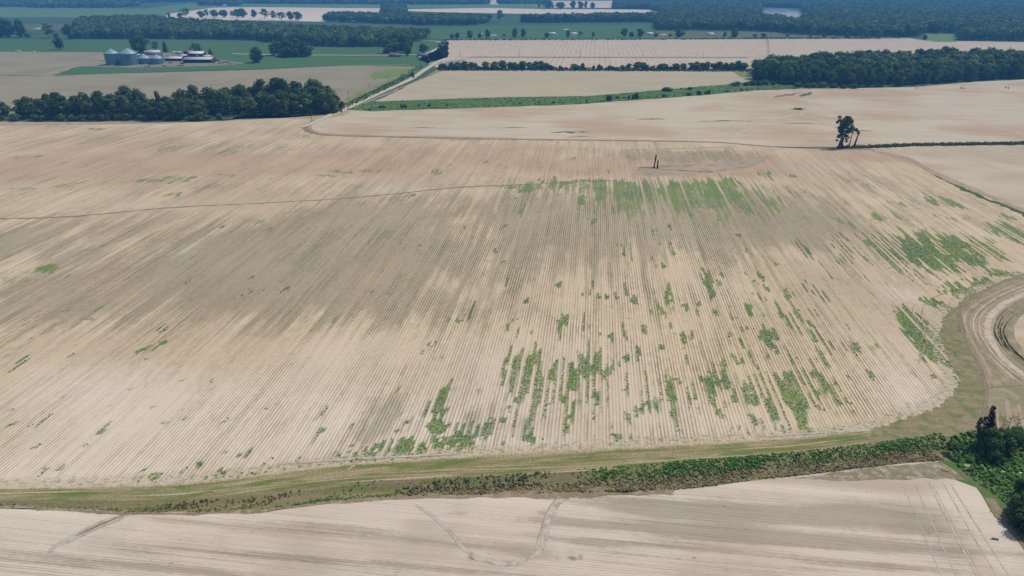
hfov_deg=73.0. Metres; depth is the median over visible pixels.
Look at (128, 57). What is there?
grain bin
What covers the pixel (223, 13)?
broadleaf tree
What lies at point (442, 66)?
broadleaf tree
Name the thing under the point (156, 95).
conifer tree
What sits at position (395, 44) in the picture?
broadleaf tree
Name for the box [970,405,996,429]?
tree
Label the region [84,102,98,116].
broadleaf tree
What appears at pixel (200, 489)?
field margin
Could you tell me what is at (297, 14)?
broadleaf tree
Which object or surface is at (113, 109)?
broadleaf tree
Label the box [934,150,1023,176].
wheel track
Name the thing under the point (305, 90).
broadleaf tree
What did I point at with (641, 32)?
broadleaf tree
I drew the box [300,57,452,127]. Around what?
gravel road
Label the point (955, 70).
broadleaf tree
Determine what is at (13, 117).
bush
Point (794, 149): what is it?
track
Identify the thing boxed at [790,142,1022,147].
ditch line
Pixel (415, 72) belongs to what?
road verge
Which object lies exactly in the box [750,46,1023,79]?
grove
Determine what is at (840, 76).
broadleaf tree
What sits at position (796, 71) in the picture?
broadleaf tree
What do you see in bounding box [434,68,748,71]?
hedge bank
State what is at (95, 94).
broadleaf tree
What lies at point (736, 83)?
bush
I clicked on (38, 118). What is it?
bush
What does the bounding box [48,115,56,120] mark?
bush
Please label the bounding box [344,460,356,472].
wheel track
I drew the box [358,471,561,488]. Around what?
weeds
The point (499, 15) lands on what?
broadleaf tree
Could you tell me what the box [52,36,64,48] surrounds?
broadleaf tree
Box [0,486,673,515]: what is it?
field fringe
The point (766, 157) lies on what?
track
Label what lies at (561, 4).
broadleaf tree
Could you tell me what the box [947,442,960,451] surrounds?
bush
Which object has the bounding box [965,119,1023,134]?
wheel track
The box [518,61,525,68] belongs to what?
broadleaf tree
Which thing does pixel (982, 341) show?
track
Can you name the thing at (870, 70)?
broadleaf tree
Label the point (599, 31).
field
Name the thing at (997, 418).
track
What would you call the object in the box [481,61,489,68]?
broadleaf tree
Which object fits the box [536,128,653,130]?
wheel track
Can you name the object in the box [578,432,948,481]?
weeds
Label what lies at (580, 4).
broadleaf tree
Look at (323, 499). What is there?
weeds
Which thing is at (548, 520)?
wheel track
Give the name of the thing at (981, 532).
wheel track
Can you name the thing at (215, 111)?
broadleaf tree
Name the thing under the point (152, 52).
shed
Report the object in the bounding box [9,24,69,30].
field
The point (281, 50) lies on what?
broadleaf tree
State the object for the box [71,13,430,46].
wood
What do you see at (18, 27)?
broadleaf tree
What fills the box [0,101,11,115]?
broadleaf tree
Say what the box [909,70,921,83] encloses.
broadleaf tree
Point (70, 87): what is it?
track
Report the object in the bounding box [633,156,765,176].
bare patch
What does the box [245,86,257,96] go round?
broadleaf tree
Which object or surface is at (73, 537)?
wheel track
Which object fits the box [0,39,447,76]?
green field
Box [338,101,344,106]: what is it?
bush
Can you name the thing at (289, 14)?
broadleaf tree
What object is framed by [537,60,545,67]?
broadleaf tree
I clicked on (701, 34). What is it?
field
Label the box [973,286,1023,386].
track
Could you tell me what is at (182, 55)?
shed
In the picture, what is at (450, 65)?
broadleaf tree
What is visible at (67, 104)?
broadleaf tree
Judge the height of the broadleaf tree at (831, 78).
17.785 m
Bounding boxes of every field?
[0,2,237,16]
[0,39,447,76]
[0,52,104,75]
[0,66,414,121]
[0,110,1023,487]
[0,461,1023,575]
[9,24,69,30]
[166,7,379,21]
[233,3,566,7]
[311,79,1023,147]
[376,70,752,100]
[408,8,656,13]
[418,38,1023,69]
[424,25,657,39]
[551,1,612,7]
[655,31,899,38]
[882,146,1023,207]
[924,33,956,41]
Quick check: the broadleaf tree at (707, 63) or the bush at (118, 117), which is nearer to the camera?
the bush at (118, 117)
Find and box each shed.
[146,50,162,54]
[164,57,183,60]
[178,54,188,56]
[182,57,215,62]
[187,51,205,56]
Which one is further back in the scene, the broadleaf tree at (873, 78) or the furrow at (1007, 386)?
the broadleaf tree at (873, 78)
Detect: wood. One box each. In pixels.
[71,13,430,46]
[321,2,491,24]
[520,11,656,22]
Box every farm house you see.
[389,53,400,56]
[417,53,428,56]
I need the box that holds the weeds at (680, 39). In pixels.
[444,37,880,40]
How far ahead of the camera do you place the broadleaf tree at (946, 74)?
803.30 m
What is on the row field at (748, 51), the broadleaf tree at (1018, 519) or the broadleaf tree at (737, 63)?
the broadleaf tree at (737, 63)
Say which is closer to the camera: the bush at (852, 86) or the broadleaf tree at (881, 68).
the bush at (852, 86)
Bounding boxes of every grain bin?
[103,48,120,64]
[119,48,139,65]
[138,54,150,63]
[150,54,163,64]
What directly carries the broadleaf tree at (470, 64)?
on the hedge bank at (577, 70)
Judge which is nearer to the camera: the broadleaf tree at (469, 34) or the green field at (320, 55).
the green field at (320, 55)
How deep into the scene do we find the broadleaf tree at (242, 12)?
2177.20 m
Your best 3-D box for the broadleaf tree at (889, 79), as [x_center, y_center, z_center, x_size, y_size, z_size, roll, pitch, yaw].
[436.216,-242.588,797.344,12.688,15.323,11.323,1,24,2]
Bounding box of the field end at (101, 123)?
[0,110,350,125]
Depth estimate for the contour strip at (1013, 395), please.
214.76 m
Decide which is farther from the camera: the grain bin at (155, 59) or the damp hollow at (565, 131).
the grain bin at (155, 59)
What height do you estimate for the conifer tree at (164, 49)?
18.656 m
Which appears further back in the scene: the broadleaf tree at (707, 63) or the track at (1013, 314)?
the broadleaf tree at (707, 63)
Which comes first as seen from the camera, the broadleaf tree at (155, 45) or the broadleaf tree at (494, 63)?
the broadleaf tree at (494, 63)
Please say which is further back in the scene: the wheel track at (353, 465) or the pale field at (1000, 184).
the pale field at (1000, 184)
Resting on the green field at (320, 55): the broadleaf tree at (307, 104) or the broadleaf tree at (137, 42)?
the broadleaf tree at (137, 42)
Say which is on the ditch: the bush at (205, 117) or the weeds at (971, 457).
the weeds at (971, 457)
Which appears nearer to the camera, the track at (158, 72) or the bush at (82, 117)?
the bush at (82, 117)
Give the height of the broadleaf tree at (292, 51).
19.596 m
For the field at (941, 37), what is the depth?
1444.68 m
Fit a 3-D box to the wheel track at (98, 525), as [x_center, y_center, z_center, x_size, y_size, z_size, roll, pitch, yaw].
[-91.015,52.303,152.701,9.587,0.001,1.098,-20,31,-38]
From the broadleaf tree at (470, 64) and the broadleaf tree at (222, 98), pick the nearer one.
the broadleaf tree at (222, 98)
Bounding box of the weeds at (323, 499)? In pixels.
[262,494,396,508]
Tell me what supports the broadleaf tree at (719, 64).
on the row field at (748, 51)
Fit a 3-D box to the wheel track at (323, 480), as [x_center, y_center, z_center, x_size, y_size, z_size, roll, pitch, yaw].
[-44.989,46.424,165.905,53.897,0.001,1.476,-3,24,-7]
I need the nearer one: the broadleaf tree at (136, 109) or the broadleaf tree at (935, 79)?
the broadleaf tree at (136, 109)
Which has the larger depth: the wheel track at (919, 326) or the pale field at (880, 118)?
the pale field at (880, 118)
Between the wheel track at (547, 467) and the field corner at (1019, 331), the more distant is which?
the field corner at (1019, 331)
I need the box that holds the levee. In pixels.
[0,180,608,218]
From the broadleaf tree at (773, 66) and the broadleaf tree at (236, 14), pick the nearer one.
the broadleaf tree at (773, 66)
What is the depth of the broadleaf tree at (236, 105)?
615.30 m
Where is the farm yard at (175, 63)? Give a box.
[83,53,239,67]
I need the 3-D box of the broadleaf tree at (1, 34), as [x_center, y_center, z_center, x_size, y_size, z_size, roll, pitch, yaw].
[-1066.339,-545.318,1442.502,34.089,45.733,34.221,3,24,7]
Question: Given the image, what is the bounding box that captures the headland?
[865,285,1021,446]
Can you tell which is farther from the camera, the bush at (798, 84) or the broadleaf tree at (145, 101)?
the bush at (798, 84)
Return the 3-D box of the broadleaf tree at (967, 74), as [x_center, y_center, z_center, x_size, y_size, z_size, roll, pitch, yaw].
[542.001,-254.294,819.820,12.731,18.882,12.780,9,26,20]
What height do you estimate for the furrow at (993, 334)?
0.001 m
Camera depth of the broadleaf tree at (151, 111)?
588.01 m
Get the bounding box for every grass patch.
[337,78,396,106]
[366,68,411,79]
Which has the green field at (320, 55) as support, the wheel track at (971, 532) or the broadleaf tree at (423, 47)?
the broadleaf tree at (423, 47)
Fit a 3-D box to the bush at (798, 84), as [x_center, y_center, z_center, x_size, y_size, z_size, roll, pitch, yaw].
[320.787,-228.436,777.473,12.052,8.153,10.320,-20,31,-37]
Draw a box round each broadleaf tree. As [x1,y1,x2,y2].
[0,17,8,37]
[0,19,15,36]
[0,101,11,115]
[9,99,28,116]
[12,19,26,36]
[18,96,36,117]
[30,98,39,109]
[35,93,50,111]
[41,23,54,36]
[43,102,57,115]
[46,92,68,113]
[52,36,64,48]
[57,99,72,117]
[60,24,75,38]
[67,94,78,110]
[68,97,82,115]
[76,91,94,118]
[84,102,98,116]
[90,90,103,111]
[93,95,108,116]
[101,93,121,110]
[104,103,122,118]
[114,84,133,102]
[116,95,133,115]
[128,35,149,52]
[128,88,146,114]
[129,99,145,116]
[140,98,149,111]
[146,98,160,120]
[151,41,157,49]
[154,102,170,118]
[157,96,170,104]
[165,98,174,117]
[169,97,186,119]
[171,88,189,115]
[178,8,189,17]
[181,102,192,116]
[185,84,199,100]
[186,99,194,114]
[188,42,201,50]
[191,99,208,114]
[196,11,204,16]
[197,87,217,114]
[206,91,220,115]
[209,10,218,17]
[214,90,232,115]
[218,9,227,16]
[218,87,233,108]
[229,96,244,113]
[230,84,250,110]
[231,9,239,16]
[237,8,247,17]
[241,97,259,115]
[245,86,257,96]
[248,46,263,62]
[251,9,256,16]
[252,78,266,92]
[253,93,261,112]
[257,92,273,114]
[258,9,268,18]
[266,77,282,94]
[268,10,277,17]
[268,41,281,54]
[271,89,289,115]
[274,78,291,93]
[277,12,286,20]
[277,39,289,53]
[277,48,286,56]
[282,45,300,56]
[286,11,294,19]
[286,92,301,113]
[287,38,303,56]
[289,81,305,105]
[293,11,302,19]
[296,41,311,56]
[298,89,312,108]
[298,92,315,112]
[303,78,318,107]
[310,81,327,108]
[311,87,321,111]
[313,89,331,112]
[323,92,337,112]
[324,85,336,93]
[330,91,340,103]
[381,38,393,52]
[389,39,398,51]
[391,32,400,47]
[397,34,412,50]
[404,41,410,54]
[418,43,428,52]
[437,41,448,56]
[438,63,446,68]
[447,62,454,69]
[453,62,461,68]
[460,60,468,67]
[467,29,472,37]
[468,61,475,68]
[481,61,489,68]
[485,29,490,37]
[489,61,498,66]
[496,10,503,19]
[497,60,507,68]
[512,27,517,36]
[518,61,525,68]
[521,28,525,36]
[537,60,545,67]
[542,0,553,8]
[555,2,565,8]
[577,1,583,8]
[620,28,628,35]
[633,62,641,68]
[637,28,644,36]
[638,62,648,68]
[672,63,681,68]
[675,29,685,36]
[693,61,700,68]
[705,61,711,68]
[711,63,717,68]
[716,61,723,68]
[731,28,738,36]
[734,60,741,67]
[738,62,748,68]
[751,63,761,80]
[768,61,779,80]
[783,66,795,83]
[793,68,800,83]
[807,65,815,83]
[811,67,821,83]
[820,69,828,81]
[824,73,836,83]
[827,70,836,84]
[835,115,853,147]
[836,67,846,85]
[842,68,852,84]
[846,73,856,85]
[847,66,857,83]
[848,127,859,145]
[862,65,873,86]
[868,71,876,85]
[875,66,885,83]
[876,70,888,85]
[886,71,895,83]
[891,63,899,71]
[893,69,905,85]
[902,69,910,84]
[906,62,911,68]
[906,68,914,84]
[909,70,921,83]
[916,61,926,67]
[921,69,932,83]
[931,70,941,83]
[939,69,950,82]
[950,66,959,81]
[954,69,964,81]
[963,65,974,80]
[970,68,978,80]
[972,425,1005,457]
[978,64,990,79]
[979,67,993,79]
[995,427,1017,458]
[1005,490,1023,530]
[1011,428,1023,447]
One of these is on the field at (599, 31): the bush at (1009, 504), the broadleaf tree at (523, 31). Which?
the broadleaf tree at (523, 31)
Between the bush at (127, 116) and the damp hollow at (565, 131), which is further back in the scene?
the bush at (127, 116)
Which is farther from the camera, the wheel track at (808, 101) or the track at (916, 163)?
the wheel track at (808, 101)
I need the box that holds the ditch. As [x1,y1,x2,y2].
[0,430,1022,512]
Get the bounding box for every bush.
[8,113,20,120]
[29,114,40,120]
[36,115,47,120]
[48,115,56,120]
[55,114,64,120]
[66,114,79,121]
[73,114,87,120]
[88,113,98,119]
[97,113,105,120]
[104,114,112,119]
[114,114,123,120]
[122,113,132,120]
[135,115,144,120]
[162,116,171,120]
[184,115,195,120]
[192,111,202,119]
[202,115,212,119]
[215,113,222,118]
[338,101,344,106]
[661,87,673,90]
[729,81,740,85]
[762,79,769,84]
[794,82,802,86]
[810,82,818,87]
[819,81,828,87]
[849,83,858,88]
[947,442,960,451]
[986,451,1006,466]
[1006,494,1022,515]
[1014,478,1023,494]
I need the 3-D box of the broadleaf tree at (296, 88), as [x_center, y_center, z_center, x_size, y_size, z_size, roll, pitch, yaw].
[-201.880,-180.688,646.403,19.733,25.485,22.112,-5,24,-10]
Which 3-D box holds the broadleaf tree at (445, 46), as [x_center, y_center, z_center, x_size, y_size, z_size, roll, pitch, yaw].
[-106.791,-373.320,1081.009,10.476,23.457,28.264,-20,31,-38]
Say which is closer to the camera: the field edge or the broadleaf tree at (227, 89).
the broadleaf tree at (227, 89)
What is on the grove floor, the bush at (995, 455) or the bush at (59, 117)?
the bush at (59, 117)
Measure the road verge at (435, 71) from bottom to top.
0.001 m
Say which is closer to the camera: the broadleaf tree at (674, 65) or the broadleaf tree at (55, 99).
the broadleaf tree at (55, 99)
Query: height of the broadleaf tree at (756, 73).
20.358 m
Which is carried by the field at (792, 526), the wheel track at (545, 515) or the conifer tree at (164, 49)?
the wheel track at (545, 515)
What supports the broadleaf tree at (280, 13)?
on the field at (312, 14)
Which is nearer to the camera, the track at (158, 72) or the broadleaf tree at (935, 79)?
the broadleaf tree at (935, 79)
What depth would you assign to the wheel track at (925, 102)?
673.72 m
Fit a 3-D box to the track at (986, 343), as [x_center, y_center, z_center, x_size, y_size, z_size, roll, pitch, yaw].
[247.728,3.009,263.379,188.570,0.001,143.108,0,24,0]
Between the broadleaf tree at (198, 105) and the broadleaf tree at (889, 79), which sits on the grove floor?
the broadleaf tree at (198, 105)
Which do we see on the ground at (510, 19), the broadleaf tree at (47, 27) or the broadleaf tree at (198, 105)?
the broadleaf tree at (47, 27)
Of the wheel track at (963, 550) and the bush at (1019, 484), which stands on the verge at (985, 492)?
the bush at (1019, 484)
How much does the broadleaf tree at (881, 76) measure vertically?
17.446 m
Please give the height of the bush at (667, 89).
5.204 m
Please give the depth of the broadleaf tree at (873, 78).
777.94 m
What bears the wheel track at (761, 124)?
on the pale field at (880, 118)
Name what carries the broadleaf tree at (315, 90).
on the grove floor
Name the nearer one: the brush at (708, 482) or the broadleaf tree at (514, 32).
the brush at (708, 482)
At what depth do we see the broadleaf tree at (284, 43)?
1080.91 m
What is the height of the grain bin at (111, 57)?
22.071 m
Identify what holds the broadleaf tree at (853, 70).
on the ground at (510, 19)
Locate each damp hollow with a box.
[550,131,583,132]
[775,93,797,96]
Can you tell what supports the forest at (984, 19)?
on the ground at (510, 19)
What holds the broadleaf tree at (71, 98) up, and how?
on the grove floor
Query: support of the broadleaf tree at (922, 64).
on the ground at (510, 19)
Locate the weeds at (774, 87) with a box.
[347,83,847,110]
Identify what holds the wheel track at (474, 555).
on the field at (792, 526)
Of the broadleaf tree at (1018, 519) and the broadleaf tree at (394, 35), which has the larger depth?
the broadleaf tree at (394, 35)
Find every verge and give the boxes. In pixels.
[322,60,442,116]
[335,59,464,115]
[467,57,730,57]
[937,460,1023,537]
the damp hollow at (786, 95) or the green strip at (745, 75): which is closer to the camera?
the damp hollow at (786, 95)
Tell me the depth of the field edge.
1396.07 m
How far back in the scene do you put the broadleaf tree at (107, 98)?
593.64 m
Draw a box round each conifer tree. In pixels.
[154,90,159,101]
[162,41,168,51]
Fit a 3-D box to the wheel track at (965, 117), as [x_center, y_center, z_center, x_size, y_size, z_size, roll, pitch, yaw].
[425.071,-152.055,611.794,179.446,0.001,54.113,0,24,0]
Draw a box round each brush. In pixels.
[150,481,427,509]
[397,448,944,495]
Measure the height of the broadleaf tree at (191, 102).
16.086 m
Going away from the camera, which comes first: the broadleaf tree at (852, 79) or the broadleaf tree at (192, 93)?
the broadleaf tree at (192, 93)
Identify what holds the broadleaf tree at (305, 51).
on the green field at (320, 55)
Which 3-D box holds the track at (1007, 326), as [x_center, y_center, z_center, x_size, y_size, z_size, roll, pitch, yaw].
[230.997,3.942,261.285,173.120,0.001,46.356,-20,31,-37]
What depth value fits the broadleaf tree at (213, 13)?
2194.82 m
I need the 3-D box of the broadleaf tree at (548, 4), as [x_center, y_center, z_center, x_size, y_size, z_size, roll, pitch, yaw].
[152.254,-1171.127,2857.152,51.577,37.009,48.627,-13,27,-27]
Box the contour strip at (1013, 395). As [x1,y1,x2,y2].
[961,275,1023,415]
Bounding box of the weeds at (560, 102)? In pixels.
[371,87,836,109]
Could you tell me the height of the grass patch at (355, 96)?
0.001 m
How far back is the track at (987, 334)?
238.06 m
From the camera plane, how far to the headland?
194.25 m
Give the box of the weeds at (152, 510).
[0,493,351,512]
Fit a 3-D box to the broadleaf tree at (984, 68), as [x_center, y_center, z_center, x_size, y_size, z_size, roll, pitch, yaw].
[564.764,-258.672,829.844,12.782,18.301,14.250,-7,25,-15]
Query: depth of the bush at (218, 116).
596.30 m
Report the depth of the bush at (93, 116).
592.02 m
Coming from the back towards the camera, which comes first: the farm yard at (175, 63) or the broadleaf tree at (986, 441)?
the farm yard at (175, 63)
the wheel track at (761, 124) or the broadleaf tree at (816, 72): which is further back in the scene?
the broadleaf tree at (816, 72)
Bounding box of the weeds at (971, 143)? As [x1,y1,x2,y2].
[843,140,1023,148]
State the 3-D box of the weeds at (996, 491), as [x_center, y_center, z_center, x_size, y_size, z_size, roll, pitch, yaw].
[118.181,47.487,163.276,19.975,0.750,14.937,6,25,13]
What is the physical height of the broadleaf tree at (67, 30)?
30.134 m
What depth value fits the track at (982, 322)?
238.75 m
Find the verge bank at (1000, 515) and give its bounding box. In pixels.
[985,498,1023,548]
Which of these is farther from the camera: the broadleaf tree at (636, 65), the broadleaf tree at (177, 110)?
the broadleaf tree at (636, 65)
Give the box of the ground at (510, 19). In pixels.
[0,0,1023,101]
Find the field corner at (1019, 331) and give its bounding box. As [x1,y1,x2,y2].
[1014,314,1023,350]
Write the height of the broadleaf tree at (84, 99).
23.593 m
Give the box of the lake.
[763,8,801,17]
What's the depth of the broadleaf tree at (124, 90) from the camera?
601.60 m
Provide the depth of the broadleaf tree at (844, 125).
488.99 m
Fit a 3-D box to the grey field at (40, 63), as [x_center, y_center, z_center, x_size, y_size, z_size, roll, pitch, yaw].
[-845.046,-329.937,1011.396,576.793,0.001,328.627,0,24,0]
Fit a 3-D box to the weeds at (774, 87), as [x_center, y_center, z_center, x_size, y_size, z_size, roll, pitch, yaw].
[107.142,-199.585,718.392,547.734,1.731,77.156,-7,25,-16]
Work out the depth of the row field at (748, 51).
1214.01 m
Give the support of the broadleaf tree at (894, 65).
on the ground at (510, 19)
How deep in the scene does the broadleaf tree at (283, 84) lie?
633.36 m
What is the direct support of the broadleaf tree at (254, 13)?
on the field at (312, 14)
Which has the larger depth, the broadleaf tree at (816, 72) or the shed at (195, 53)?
the shed at (195, 53)
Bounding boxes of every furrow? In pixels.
[958,273,1023,418]
[989,385,1023,387]
[991,298,1023,371]
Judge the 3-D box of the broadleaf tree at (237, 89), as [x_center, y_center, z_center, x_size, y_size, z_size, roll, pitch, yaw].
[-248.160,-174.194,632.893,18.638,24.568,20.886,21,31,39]
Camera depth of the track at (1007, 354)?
230.81 m
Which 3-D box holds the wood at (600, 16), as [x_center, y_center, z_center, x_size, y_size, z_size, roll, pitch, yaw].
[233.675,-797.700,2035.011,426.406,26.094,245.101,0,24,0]
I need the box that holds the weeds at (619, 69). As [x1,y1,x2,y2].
[437,66,750,71]
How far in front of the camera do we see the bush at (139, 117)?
591.21 m
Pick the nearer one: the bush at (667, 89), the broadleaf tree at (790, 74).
the bush at (667, 89)
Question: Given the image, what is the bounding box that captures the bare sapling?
[1011,417,1022,429]
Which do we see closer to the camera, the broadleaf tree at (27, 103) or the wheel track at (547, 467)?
the wheel track at (547, 467)
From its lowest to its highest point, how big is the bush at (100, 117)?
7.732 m
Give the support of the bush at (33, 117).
on the grove floor
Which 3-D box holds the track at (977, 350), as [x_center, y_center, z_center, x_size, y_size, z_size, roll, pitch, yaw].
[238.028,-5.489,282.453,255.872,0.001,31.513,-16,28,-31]
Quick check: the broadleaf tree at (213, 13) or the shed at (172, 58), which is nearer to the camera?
the shed at (172, 58)
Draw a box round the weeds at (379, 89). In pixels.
[328,74,409,113]
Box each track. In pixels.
[0,51,51,51]
[0,65,368,75]
[20,84,151,89]
[41,64,98,74]
[49,515,124,552]
[77,516,118,535]
[143,79,230,86]
[213,473,433,491]
[280,453,457,463]
[302,117,873,149]
[309,114,509,137]
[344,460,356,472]
[416,506,518,565]
[430,461,670,470]
[526,498,567,560]
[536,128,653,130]
[537,495,559,540]
[639,146,733,149]
[646,155,768,172]
[733,113,796,134]
[744,146,872,150]
[760,430,869,436]
[799,98,837,127]
[870,91,964,114]
[873,151,1023,211]
[904,487,941,575]
[908,113,1023,120]
[912,306,925,346]
[916,487,956,575]
[918,290,950,361]
[928,482,977,575]
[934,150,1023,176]
[934,487,980,575]
[945,486,996,575]
[951,485,1009,575]
[962,280,1023,385]
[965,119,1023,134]
[966,283,1023,387]
[970,284,1023,390]
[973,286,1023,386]
[975,287,1023,381]
[975,290,1023,382]
[978,288,1023,378]
[981,292,1023,377]
[983,292,1023,376]
[992,297,1023,368]
[994,300,1023,365]
[995,404,999,427]
[998,304,1023,363]
[1000,307,1023,360]
[1003,311,1023,358]
[1004,399,1018,453]
[1018,403,1023,429]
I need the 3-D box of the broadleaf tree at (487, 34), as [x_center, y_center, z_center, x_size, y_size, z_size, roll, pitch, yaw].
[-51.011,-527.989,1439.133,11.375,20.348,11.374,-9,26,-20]
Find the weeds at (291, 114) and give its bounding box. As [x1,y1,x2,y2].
[224,110,341,117]
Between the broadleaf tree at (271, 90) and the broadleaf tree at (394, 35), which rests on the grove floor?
the broadleaf tree at (271, 90)
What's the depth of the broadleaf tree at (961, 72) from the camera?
813.79 m
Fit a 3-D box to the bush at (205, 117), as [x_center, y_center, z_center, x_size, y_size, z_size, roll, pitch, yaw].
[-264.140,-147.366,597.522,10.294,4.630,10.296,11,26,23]
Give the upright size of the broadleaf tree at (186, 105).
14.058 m
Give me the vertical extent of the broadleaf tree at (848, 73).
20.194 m
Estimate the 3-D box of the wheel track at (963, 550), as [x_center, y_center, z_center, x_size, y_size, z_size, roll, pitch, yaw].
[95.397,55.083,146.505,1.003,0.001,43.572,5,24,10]
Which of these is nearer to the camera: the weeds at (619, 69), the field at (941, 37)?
the weeds at (619, 69)
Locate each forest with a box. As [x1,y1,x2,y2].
[0,0,545,7]
[611,0,1023,40]
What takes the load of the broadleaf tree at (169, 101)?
on the grove floor
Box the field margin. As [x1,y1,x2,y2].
[0,421,901,500]
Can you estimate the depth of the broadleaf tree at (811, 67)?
797.61 m
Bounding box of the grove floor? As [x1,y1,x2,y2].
[3,107,341,121]
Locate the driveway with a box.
[232,41,441,54]
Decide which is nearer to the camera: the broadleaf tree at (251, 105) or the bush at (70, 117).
the bush at (70, 117)
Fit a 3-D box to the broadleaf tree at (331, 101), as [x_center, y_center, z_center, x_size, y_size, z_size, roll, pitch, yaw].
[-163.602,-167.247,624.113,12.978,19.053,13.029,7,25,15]
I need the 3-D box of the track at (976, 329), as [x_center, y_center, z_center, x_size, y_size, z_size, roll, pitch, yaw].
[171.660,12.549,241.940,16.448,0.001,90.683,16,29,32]
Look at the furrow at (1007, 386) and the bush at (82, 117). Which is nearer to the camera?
the furrow at (1007, 386)
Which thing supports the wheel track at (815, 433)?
on the field margin
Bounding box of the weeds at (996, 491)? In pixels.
[956,463,1022,504]
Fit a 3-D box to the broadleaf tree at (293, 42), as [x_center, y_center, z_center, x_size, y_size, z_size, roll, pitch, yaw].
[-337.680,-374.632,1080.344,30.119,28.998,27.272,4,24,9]
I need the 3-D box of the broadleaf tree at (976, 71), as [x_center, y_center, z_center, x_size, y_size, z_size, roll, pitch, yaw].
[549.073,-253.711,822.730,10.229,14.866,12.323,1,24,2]
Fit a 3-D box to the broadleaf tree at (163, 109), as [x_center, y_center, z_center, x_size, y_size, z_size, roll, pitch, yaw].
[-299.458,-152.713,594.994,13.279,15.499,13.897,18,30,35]
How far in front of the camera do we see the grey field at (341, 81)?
819.76 m
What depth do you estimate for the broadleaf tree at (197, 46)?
1122.22 m
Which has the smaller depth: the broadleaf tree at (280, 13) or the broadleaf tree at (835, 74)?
the broadleaf tree at (835, 74)
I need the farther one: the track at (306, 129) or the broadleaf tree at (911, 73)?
the broadleaf tree at (911, 73)
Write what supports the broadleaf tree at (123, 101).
on the grove floor
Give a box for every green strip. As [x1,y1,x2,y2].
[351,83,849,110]
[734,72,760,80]
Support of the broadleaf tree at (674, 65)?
on the row field at (748, 51)
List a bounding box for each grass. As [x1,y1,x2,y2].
[932,174,1023,216]
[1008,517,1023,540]
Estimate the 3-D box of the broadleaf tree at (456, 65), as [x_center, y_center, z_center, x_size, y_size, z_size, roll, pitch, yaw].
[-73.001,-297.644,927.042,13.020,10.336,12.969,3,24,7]
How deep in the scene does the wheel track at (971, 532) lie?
150.53 m
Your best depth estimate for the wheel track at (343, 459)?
173.93 m
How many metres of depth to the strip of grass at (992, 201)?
380.93 m
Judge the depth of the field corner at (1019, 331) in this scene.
236.68 m
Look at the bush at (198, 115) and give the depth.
592.39 m
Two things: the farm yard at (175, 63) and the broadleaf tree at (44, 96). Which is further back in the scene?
the farm yard at (175, 63)
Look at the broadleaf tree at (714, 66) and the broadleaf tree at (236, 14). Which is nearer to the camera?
the broadleaf tree at (714, 66)
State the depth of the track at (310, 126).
535.07 m
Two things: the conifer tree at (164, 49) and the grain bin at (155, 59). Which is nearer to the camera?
the grain bin at (155, 59)
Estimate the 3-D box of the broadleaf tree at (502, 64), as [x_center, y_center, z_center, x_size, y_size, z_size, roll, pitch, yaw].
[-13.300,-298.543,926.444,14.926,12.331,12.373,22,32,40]
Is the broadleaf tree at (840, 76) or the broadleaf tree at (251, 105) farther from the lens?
the broadleaf tree at (840, 76)
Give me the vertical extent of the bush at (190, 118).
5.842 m
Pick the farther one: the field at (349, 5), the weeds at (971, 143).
the field at (349, 5)
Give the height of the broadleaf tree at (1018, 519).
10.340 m
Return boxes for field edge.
[452,37,860,39]
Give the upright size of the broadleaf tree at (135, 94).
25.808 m
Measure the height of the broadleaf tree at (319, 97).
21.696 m
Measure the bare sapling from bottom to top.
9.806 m
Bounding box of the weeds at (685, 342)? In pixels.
[9,220,1023,481]
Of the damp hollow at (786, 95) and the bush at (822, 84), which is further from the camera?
the bush at (822, 84)
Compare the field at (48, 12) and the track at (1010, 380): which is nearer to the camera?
the track at (1010, 380)
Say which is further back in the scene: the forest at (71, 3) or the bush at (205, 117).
the forest at (71, 3)
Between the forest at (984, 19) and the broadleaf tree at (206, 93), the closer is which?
the broadleaf tree at (206, 93)
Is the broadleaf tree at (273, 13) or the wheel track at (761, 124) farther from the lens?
the broadleaf tree at (273, 13)
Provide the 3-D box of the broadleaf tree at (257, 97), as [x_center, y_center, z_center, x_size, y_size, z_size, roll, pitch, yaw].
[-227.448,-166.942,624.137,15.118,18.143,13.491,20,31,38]
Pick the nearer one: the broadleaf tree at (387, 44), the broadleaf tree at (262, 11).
the broadleaf tree at (387, 44)
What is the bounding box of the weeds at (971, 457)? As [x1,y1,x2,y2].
[949,425,1023,486]
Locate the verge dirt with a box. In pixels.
[799,462,964,480]

